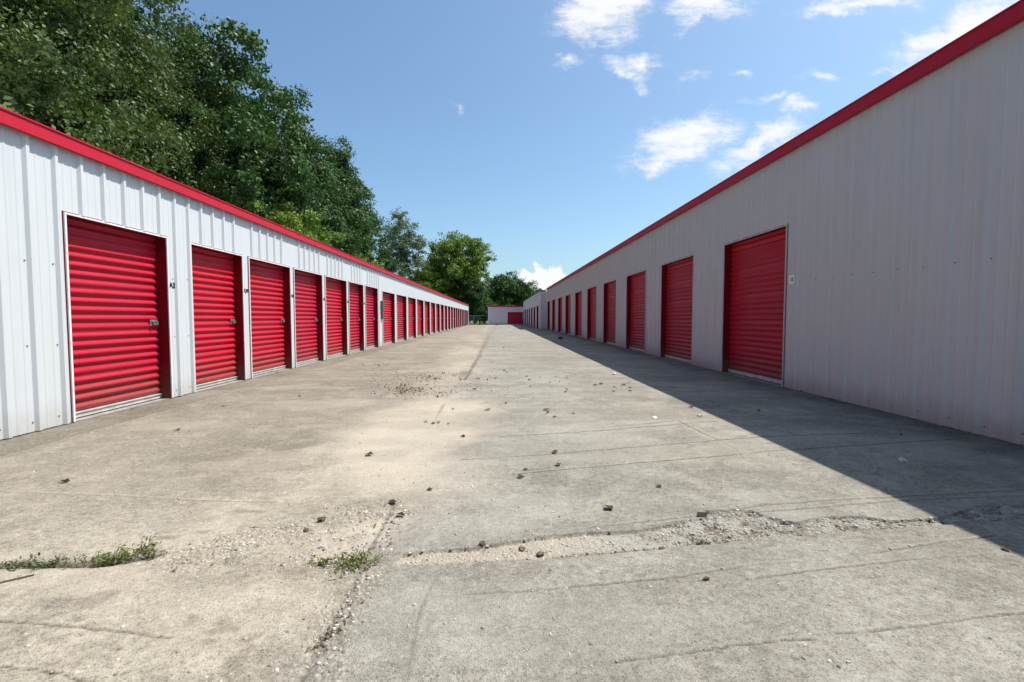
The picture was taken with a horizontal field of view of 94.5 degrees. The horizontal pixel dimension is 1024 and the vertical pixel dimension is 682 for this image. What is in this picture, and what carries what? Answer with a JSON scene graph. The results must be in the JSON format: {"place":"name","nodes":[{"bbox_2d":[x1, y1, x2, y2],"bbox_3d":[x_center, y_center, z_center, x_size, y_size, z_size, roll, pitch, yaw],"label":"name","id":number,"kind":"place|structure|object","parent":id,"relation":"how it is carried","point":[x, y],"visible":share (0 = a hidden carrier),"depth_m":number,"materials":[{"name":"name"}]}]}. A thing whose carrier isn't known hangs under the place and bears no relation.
{"place":"outdoors","nodes":[
{"label":"outdoors","id":0,"kind":"place"},
{"bbox_2d":[0,325,1023,681],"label":"driveway","id":1,"kind":"structure","parent":0,"point":[850,469],"depth_m":2.71,"materials":[{"name":"concrete"}]},
{"bbox_2d":[0,574,33,582],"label":"twig","id":2,"kind":"object","parent":1,"relation":"on","point":[17,578],"visible":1,"depth_m":2.18,"materials":[{"name":"beige wood"}]},
{"bbox_2d":[0,552,64,570],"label":"weed","id":3,"kind":"object","parent":1,"relation":"on","point":[31,564],"visible":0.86,"depth_m":2.31,"materials":[{"name":"green plant"}]},
{"bbox_2d":[1,553,70,568],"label":"weed","id":4,"kind":"object","parent":1,"relation":"on","point":[46,563],"visible":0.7,"depth_m":2.31,"materials":[{"name":"green plant"}]},
{"bbox_2d":[59,544,159,568],"bbox_3d":[-2.002,1.077,2.371,0.410,0.077,0.165,-1,3,-14],"label":"weed","id":5,"kind":"object","parent":1,"relation":"on","point":[105,559],"visible":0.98,"depth_m":2.35,"materials":[{"name":"green plant"}]},
{"bbox_2d":[113,534,161,558],"bbox_3d":[-1.920,1.056,2.433,0.205,0.097,0.138,-1,3,-12],"label":"weed","id":6,"kind":"object","parent":1,"relation":"on","point":[143,549],"visible":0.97,"depth_m":2.42,"materials":[{"name":"green plant"}]},
{"bbox_2d":[306,634,323,652],"bbox_3d":[-0.724,1.130,1.754,0.054,0.038,0.091,0,3,9],"label":"weed","id":7,"kind":"object","parent":1,"relation":"on","point":[320,643],"visible":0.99,"depth_m":1.76,"materials":[{"name":"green plant"}]},
{"bbox_2d":[304,555,332,565],"bbox_3d":[-0.946,1.079,2.332,0.123,0.060,0.079,0,3,8],"label":"weed","id":8,"kind":"object","parent":1,"relation":"on","point":[323,561],"visible":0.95,"depth_m":2.32,"materials":[{"name":"green plant"}]},
{"bbox_2d":[317,516,325,521],"bbox_3d":[-1.135,1.062,2.818,0.052,0.039,0.045,-1,3,-11],"label":"stone","id":9,"kind":"object","parent":1,"relation":"on","point":[321,519],"visible":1,"depth_m":2.81,"materials":[{"name":"brown stone"}]},
{"bbox_2d":[322,621,345,639],"bbox_3d":[-0.684,1.120,1.827,0.069,0.040,0.096,2,3,28],"label":"weed","id":10,"kind":"object","parent":1,"relation":"on","point":[327,634],"visible":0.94,"depth_m":1.81,"materials":[{"name":"green plant"}]},
{"bbox_2d":[320,546,382,576],"bbox_3d":[-0.764,1.072,2.314,0.319,0.088,0.208,-1,3,-22],"label":"weed","id":11,"kind":"object","parent":1,"relation":"on","point":[350,562],"visible":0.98,"depth_m":2.32,"materials":[{"name":"green plant"}]},
{"bbox_2d":[479,540,485,545],"bbox_3d":[-0.159,1.083,2.534,0.030,0.023,0.040,2,4,39],"label":"stone","id":12,"kind":"object","parent":1,"relation":"on","point":[482,543],"visible":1,"depth_m":2.53,"materials":[{"name":"brown stone"}]},
{"bbox_2d":[0,380,1023,681],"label":"rubble","id":13,"kind":"object","parent":1,"relation":"on","point":[324,644],"visible":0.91,"depth_m":2.50,"materials":[{"name":"stone"}]},
{"bbox_2d":[3,339,1022,639],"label":"leaf litter","id":14,"kind":"object","parent":1,"relation":"on","point":[447,423],"visible":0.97,"depth_m":7.79,"materials":[{"name":"brown plant"}]},
{"bbox_2d":[536,551,544,556],"bbox_3d":[0.148,1.102,2.451,0.040,0.028,0.034,-2,3,-28],"label":"stone","id":15,"kind":"object","parent":1,"relation":"on","point":[540,553],"visible":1,"depth_m":2.44,"materials":[{"name":"brown stone"}]},
{"bbox_2d":[684,538,710,544],"bbox_3d":[1.003,1.086,2.570,0.155,0.060,0.091,0,3,-2],"label":"weed","id":16,"kind":"object","parent":1,"relation":"on","point":[699,543],"visible":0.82,"depth_m":2.56,"materials":[{"name":"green plant"}]},
{"bbox_2d":[697,512,707,519],"bbox_3d":[1.171,1.069,2.906,0.067,0.021,0.090,1,3,25],"label":"dead leaf","id":17,"kind":"object","parent":1,"relation":"on","point":[703,514],"visible":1,"depth_m":2.92,"materials":[{"name":"brown plant"}]},
{"bbox_2d":[898,457,907,461],"bbox_3d":[3.293,1.005,3.990,0.070,0.049,0.066,1,3,23],"label":"stone","id":18,"kind":"object","parent":1,"relation":"on","point":[901,459],"visible":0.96,"depth_m":3.97,"materials":[{"name":"grey stone"}]},
{"bbox_2d":[523,291,546,328],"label":"storage building","id":19,"kind":"structure","parent":0,"point":[535,311],"depth_m":52.12,"materials":[{"name":"white metal"}]},
{"bbox_2d":[537,306,538,328],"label":"roll up door","id":20,"kind":"structure","parent":19,"relation":"in","point":[537,306],"depth_m":50.65,"materials":[{"name":"red paint"}]},
{"bbox_2d":[132,0,1018,305],"label":"sky","id":21,"kind":"structure","parent":0,"point":[552,134],"materials":[{"name":"blue"}]},
{"label":"ground","id":22,"kind":"structure","parent":0,"visible":0},
{"bbox_2d":[0,0,67,128],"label":"broadleaf tree","id":23,"kind":"object","parent":22,"relation":"on","point":[52,29],"visible":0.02,"depth_m":15.97,"materials":[{"name":"green plant"}]},
{"bbox_2d":[0,0,144,163],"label":"broadleaf tree","id":24,"kind":"object","parent":22,"relation":"on","point":[60,108],"visible":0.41,"depth_m":12.23,"materials":[{"name":"green plant"}]},
{"bbox_2d":[0,0,203,175],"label":"broadleaf tree","id":25,"kind":"object","parent":22,"relation":"on","point":[113,67],"visible":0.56,"depth_m":15.92,"materials":[{"name":"green plant"}]},
{"bbox_2d":[4,0,201,169],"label":"broadleaf tree","id":26,"kind":"object","parent":22,"relation":"on","point":[136,18],"visible":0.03,"depth_m":20.09,"materials":[{"name":"green plant"}]},
{"bbox_2d":[1,0,236,199],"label":"broadleaf tree","id":27,"kind":"object","parent":22,"relation":"on","point":[183,158],"visible":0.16,"depth_m":21.94,"materials":[{"name":"green plant"}]},
{"bbox_2d":[0,106,468,439],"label":"storage building","id":28,"kind":"structure","parent":22,"relation":"on","point":[125,284],"depth_m":6.68,"materials":[{"name":"white metal"}]},
{"bbox_2d":[62,211,172,422],"bbox_3d":[-5.166,-0.315,6.190,0.259,2.424,1.681,0,3,-2],"label":"roll up door","id":29,"kind":"structure","parent":28,"relation":"in","point":[117,290],"depth_m":6.20,"materials":[{"name":"red paint"}]},
{"bbox_2d":[191,242,245,388],"bbox_3d":[-5.227,-0.419,8.299,0.259,2.424,1.562,0,3,-2],"label":"roll up door","id":30,"kind":"structure","parent":28,"relation":"in","point":[217,274],"depth_m":8.48,"materials":[{"name":"red paint"}]},
{"bbox_2d":[247,256,292,378],"bbox_3d":[-5.282,-0.514,10.208,0.259,2.424,1.880,0,3,-2],"label":"roll up door","id":31,"kind":"structure","parent":28,"relation":"in","point":[269,283],"depth_m":10.39,"materials":[{"name":"red paint"}]},
{"bbox_2d":[293,267,323,367],"bbox_3d":[-5.341,-0.614,12.235,0.259,2.424,1.864,0,3,-2],"label":"roll up door","id":32,"kind":"structure","parent":28,"relation":"in","point":[307,286],"depth_m":12.51,"materials":[{"name":"red paint"}]},
{"bbox_2d":[324,275,347,359],"bbox_3d":[-5.400,-0.717,14.302,0.259,2.424,1.908,0,3,-2],"label":"roll up door","id":33,"kind":"structure","parent":28,"relation":"in","point":[336,327],"depth_m":14.66,"materials":[{"name":"red paint"}]},
{"bbox_2d":[348,281,364,353],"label":"roll up door","id":34,"kind":"structure","parent":28,"relation":"in","point":[355,290],"depth_m":16.72,"materials":[{"name":"red paint"}]},
{"bbox_2d":[365,285,378,349],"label":"roll up door","id":35,"kind":"structure","parent":28,"relation":"in","point":[371,293],"depth_m":18.77,"materials":[{"name":"red paint"}]},
{"bbox_2d":[382,291,394,344],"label":"roll up door","id":36,"kind":"structure","parent":28,"relation":"in","point":[388,323],"depth_m":21.72,"materials":[{"name":"red paint"}]},
{"bbox_2d":[396,294,406,340],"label":"roll up door","id":37,"kind":"structure","parent":28,"relation":"in","point":[401,300],"depth_m":24.63,"materials":[{"name":"red paint"}]},
{"bbox_2d":[408,297,415,339],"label":"roll up door","id":38,"kind":"structure","parent":28,"relation":"in","point":[411,301],"depth_m":27.49,"materials":[{"name":"red paint"}]},
{"bbox_2d":[417,299,423,336],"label":"roll up door","id":39,"kind":"structure","parent":28,"relation":"in","point":[420,303],"depth_m":30.57,"materials":[{"name":"red paint"}]},
{"bbox_2d":[424,300,429,334],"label":"roll up door","id":40,"kind":"structure","parent":28,"relation":"in","point":[426,303],"depth_m":33.53,"materials":[{"name":"red paint"}]},
{"bbox_2d":[431,302,435,332],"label":"roll up door","id":41,"kind":"structure","parent":28,"relation":"in","point":[432,304],"depth_m":36.37,"materials":[{"name":"red paint"}]},
{"bbox_2d":[436,303,439,331],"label":"roll up door","id":42,"kind":"structure","parent":28,"relation":"in","point":[437,305],"depth_m":39.25,"materials":[{"name":"red paint"}]},
{"bbox_2d":[440,304,443,330],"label":"roll up door","id":43,"kind":"structure","parent":28,"relation":"in","point":[441,306],"depth_m":42.01,"materials":[{"name":"red paint"}]},
{"bbox_2d":[444,305,446,330],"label":"roll up door","id":44,"kind":"structure","parent":28,"relation":"in","point":[445,307],"depth_m":45.00,"materials":[{"name":"red paint"}]},
{"bbox_2d":[448,306,449,328],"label":"roll up door","id":45,"kind":"structure","parent":28,"relation":"in","point":[448,306],"depth_m":47.91,"materials":[{"name":"red paint"}]},
{"bbox_2d":[451,307,452,328],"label":"roll up door","id":46,"kind":"structure","parent":28,"relation":"in","point":[451,307],"depth_m":50.79,"materials":[{"name":"red paint"}]},
{"bbox_2d":[453,307,455,328],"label":"roll up door","id":47,"kind":"structure","parent":28,"relation":"in","point":[454,322],"depth_m":53.64,"materials":[{"name":"red paint"}]},
{"bbox_2d":[456,308,457,327],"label":"roll up door","id":48,"kind":"structure","parent":28,"relation":"in","point":[456,308],"depth_m":56.55,"materials":[{"name":"red paint"}]},
{"bbox_2d":[458,308,459,326],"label":"roll up door","id":49,"kind":"structure","parent":28,"relation":"in","point":[458,308],"depth_m":59.41,"materials":[{"name":"red paint"}]},
{"bbox_2d":[131,13,350,232],"bbox_3d":[-17.991,-8.690,27.837,16.321,17.503,12.923,2,4,38],"label":"broadleaf tree","id":50,"kind":"object","parent":22,"relation":"on","point":[246,133],"visible":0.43,"depth_m":25.61,"materials":[{"name":"green plant"}]},
{"bbox_2d":[194,64,330,238],"bbox_3d":[-18.210,-9.524,34.513,9.954,18.426,10.414,-2,3,-32],"label":"broadleaf tree","id":51,"kind":"object","parent":22,"relation":"on","point":[297,136],"visible":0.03,"depth_m":34.46,"materials":[{"name":"green plant"}]},
{"bbox_2d":[246,200,317,240],"bbox_3d":[-12.135,-3.443,23.902,4.198,7.357,4.985,1,3,20],"label":"broadleaf tree","id":52,"kind":"object","parent":22,"relation":"on","point":[294,221],"visible":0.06,"depth_m":24.56,"materials":[{"name":"green plant"}]},
{"bbox_2d":[234,187,345,246],"bbox_3d":[-13.021,-4.461,28.314,6.104,9.009,5.141,1,3,11],"label":"broadleaf tree","id":53,"kind":"object","parent":22,"relation":"on","point":[310,219],"visible":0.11,"depth_m":27.07,"materials":[{"name":"green plant"}]},
{"bbox_2d":[271,131,386,255],"bbox_3d":[-17.284,-8.670,39.865,15.155,16.253,12.000,-2,4,-37],"label":"broadleaf tree","id":54,"kind":"object","parent":22,"relation":"on","point":[336,215],"visible":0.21,"depth_m":39.63,"materials":[{"name":"green plant"}]},
{"bbox_2d":[287,132,383,263],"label":"broadleaf tree","id":55,"kind":"object","parent":22,"relation":"on","point":[344,155],"visible":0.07,"depth_m":45.36,"materials":[{"name":"green plant"}]},
{"bbox_2d":[351,252,385,268],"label":"broadleaf tree","id":56,"kind":"object","parent":22,"relation":"on","point":[368,255],"visible":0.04,"depth_m":43.37,"materials":[{"name":"green plant"}]},
{"bbox_2d":[354,192,399,269],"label":"broadleaf tree","id":57,"kind":"object","parent":22,"relation":"on","point":[367,249],"visible":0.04,"depth_m":53.50,"materials":[{"name":"green plant"}]},
{"bbox_2d":[376,207,431,281],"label":"broadleaf tree","id":58,"kind":"object","parent":22,"relation":"on","point":[404,241],"visible":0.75,"depth_m":85.16,"materials":[{"name":"green plant"}]},
{"bbox_2d":[408,267,449,296],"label":"broadleaf tree","id":59,"kind":"object","parent":22,"relation":"on","point":[425,279],"visible":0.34,"depth_m":88.33,"materials":[{"name":"green plant"}]},
{"bbox_2d":[420,230,496,299],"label":"broadleaf tree","id":60,"kind":"object","parent":22,"relation":"on","point":[456,267],"visible":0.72,"depth_m":91.66,"materials":[{"name":"green plant"}]},
{"bbox_2d":[463,300,479,322],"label":"shrub","id":61,"kind":"object","parent":22,"relation":"on","point":[472,307],"visible":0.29,"depth_m":89.01,"materials":[{"name":"green plant"}]},
{"bbox_2d":[456,279,492,323],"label":"broadleaf tree","id":62,"kind":"object","parent":22,"relation":"on","point":[470,291],"visible":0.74,"depth_m":89.56,"materials":[{"name":"green plant"}]},
{"bbox_2d":[469,302,494,323],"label":"shrub","id":63,"kind":"object","parent":22,"relation":"on","point":[481,314],"visible":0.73,"depth_m":88.05,"materials":[{"name":"green plant"}]},
{"bbox_2d":[484,271,523,305],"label":"broadleaf tree","id":64,"kind":"object","parent":22,"relation":"on","point":[501,291],"visible":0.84,"depth_m":109.36,"materials":[{"name":"green plant"}]},
{"bbox_2d":[488,306,522,324],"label":"storage building","id":65,"kind":"structure","parent":22,"relation":"on","point":[505,315],"depth_m":79.48,"materials":[{"name":"white metal"}]},
{"bbox_2d":[507,312,522,324],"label":"roll up door","id":66,"kind":"structure","parent":65,"relation":"in","point":[513,318],"depth_m":79.71,"materials":[{"name":"red paint"}]},
{"bbox_2d":[507,277,537,305],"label":"broadleaf tree","id":67,"kind":"object","parent":22,"relation":"on","point":[527,294],"visible":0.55,"depth_m":111.68,"materials":[{"name":"green plant"}]},
{"bbox_2d":[531,286,545,293],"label":"broadleaf tree","id":68,"kind":"object","parent":22,"relation":"on","point":[539,289],"visible":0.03,"depth_m":126.37,"materials":[{"name":"green plant"}]},
{"bbox_2d":[546,0,1023,445],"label":"storage building","id":69,"kind":"structure","parent":22,"relation":"on","point":[866,250],"depth_m":6.24,"materials":[{"name":"grey metal"}]},
{"bbox_2d":[547,301,549,329],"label":"roll up door","id":70,"kind":"structure","parent":69,"relation":"in","point":[548,303],"depth_m":47.38,"materials":[{"name":"red paint"}]},
{"bbox_2d":[552,299,554,330],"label":"roll up door","id":71,"kind":"structure","parent":69,"relation":"in","point":[553,301],"depth_m":43.18,"materials":[{"name":"red paint"}]},
{"bbox_2d":[558,297,561,331],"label":"roll up door","id":72,"kind":"structure","parent":69,"relation":"in","point":[559,299],"depth_m":38.79,"materials":[{"name":"red paint"}]},
{"bbox_2d":[565,294,570,333],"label":"roll up door","id":73,"kind":"structure","parent":69,"relation":"in","point":[568,297],"depth_m":34.37,"materials":[{"name":"red paint"}]},
{"bbox_2d":[575,291,581,337],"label":"roll up door","id":74,"kind":"structure","parent":69,"relation":"in","point":[578,295],"depth_m":29.94,"materials":[{"name":"red paint"}]},
{"bbox_2d":[587,286,596,339],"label":"roll up door","id":75,"kind":"structure","parent":69,"relation":"in","point":[591,292],"depth_m":25.74,"materials":[{"name":"red paint"}]},
{"bbox_2d":[603,280,615,344],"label":"roll up door","id":76,"kind":"structure","parent":69,"relation":"in","point":[609,288],"depth_m":21.58,"materials":[{"name":"red paint"}]},
{"bbox_2d":[626,270,645,352],"bbox_3d":[4.546,-1.052,17.034,0.259,2.824,2.386,0,3,-2],"label":"roll up door","id":77,"kind":"structure","parent":69,"relation":"in","point":[635,283],"depth_m":17.43,"materials":[{"name":"red paint"}]},
{"bbox_2d":[660,254,693,364],"bbox_3d":[4.657,-0.860,13.160,0.259,2.824,2.399,0,3,-2],"label":"roll up door","id":78,"kind":"structure","parent":69,"relation":"in","point":[676,310],"depth_m":13.42,"materials":[{"name":"red paint"}]},
{"bbox_2d":[721,224,788,386],"bbox_3d":[4.770,-0.667,9.256,0.259,2.824,2.283,0,3,-2],"label":"roll up door","id":79,"kind":"structure","parent":69,"relation":"in","point":[754,266],"depth_m":9.32,"materials":[{"name":"red paint"}]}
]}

